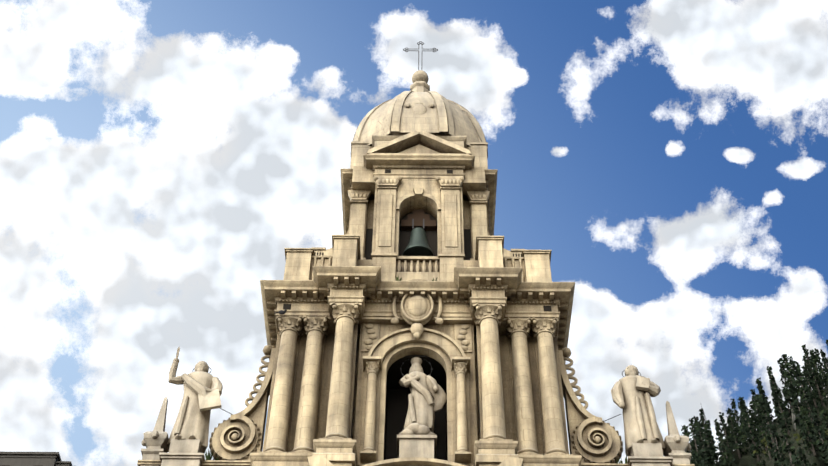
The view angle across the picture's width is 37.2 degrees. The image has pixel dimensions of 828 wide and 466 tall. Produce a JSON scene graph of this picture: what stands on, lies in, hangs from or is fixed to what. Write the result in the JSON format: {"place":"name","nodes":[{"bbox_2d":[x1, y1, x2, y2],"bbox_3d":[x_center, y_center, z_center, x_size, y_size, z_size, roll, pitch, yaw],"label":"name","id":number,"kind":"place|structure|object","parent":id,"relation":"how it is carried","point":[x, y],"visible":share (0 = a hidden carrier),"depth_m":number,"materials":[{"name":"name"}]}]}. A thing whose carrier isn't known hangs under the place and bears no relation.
{"place":"outdoors","nodes":[
{"label":"outdoors","id":0,"kind":"place"},
{"bbox_2d":[0,451,71,465],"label":"building","id":1,"kind":"structure","parent":0,"point":[30,458],"depth_m":155.73,"materials":[{"name":"paint"}]},
{"bbox_2d":[0,0,827,465],"label":"sky","id":2,"kind":"structure","parent":0,"point":[161,160],"materials":[{"name":"blue"}]},
{"bbox_2d":[137,70,694,465],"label":"church","id":3,"kind":"structure","parent":0,"point":[481,324],"depth_m":39.95,"materials":[{"name":"stone"}]},
{"bbox_2d":[167,347,664,457],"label":"statues","id":4,"kind":"object","parent":3,"relation":"attached to","point":[633,391],"visible":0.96,"depth_m":38.25,"materials":[{"name":"stone"}]},
{"bbox_2d":[400,209,436,255],"bbox_3d":[0.161,0.039,45.910,1.593,2.605,1.168,-28,-54,23],"label":"bell","id":5,"kind":"object","parent":3,"relation":"attached to","point":[417,223],"visible":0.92,"depth_m":45.76,"materials":[{"name":"green metal"}]},
{"bbox_2d":[403,41,437,69],"bbox_3d":[0.294,-8.109,56.805,1.655,2.724,0.036,0,-49,0],"label":"cross","id":6,"kind":"object","parent":3,"relation":"on","point":[435,49],"visible":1,"depth_m":57.22,"materials":[{"name":"grey metal"}]},
{"bbox_2d":[718,387,827,465],"bbox_3d":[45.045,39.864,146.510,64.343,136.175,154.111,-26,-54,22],"label":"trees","id":7,"kind":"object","parent":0,"point":[747,459],"depth_m":161.78,"materials":[{"name":"green plant"}]},
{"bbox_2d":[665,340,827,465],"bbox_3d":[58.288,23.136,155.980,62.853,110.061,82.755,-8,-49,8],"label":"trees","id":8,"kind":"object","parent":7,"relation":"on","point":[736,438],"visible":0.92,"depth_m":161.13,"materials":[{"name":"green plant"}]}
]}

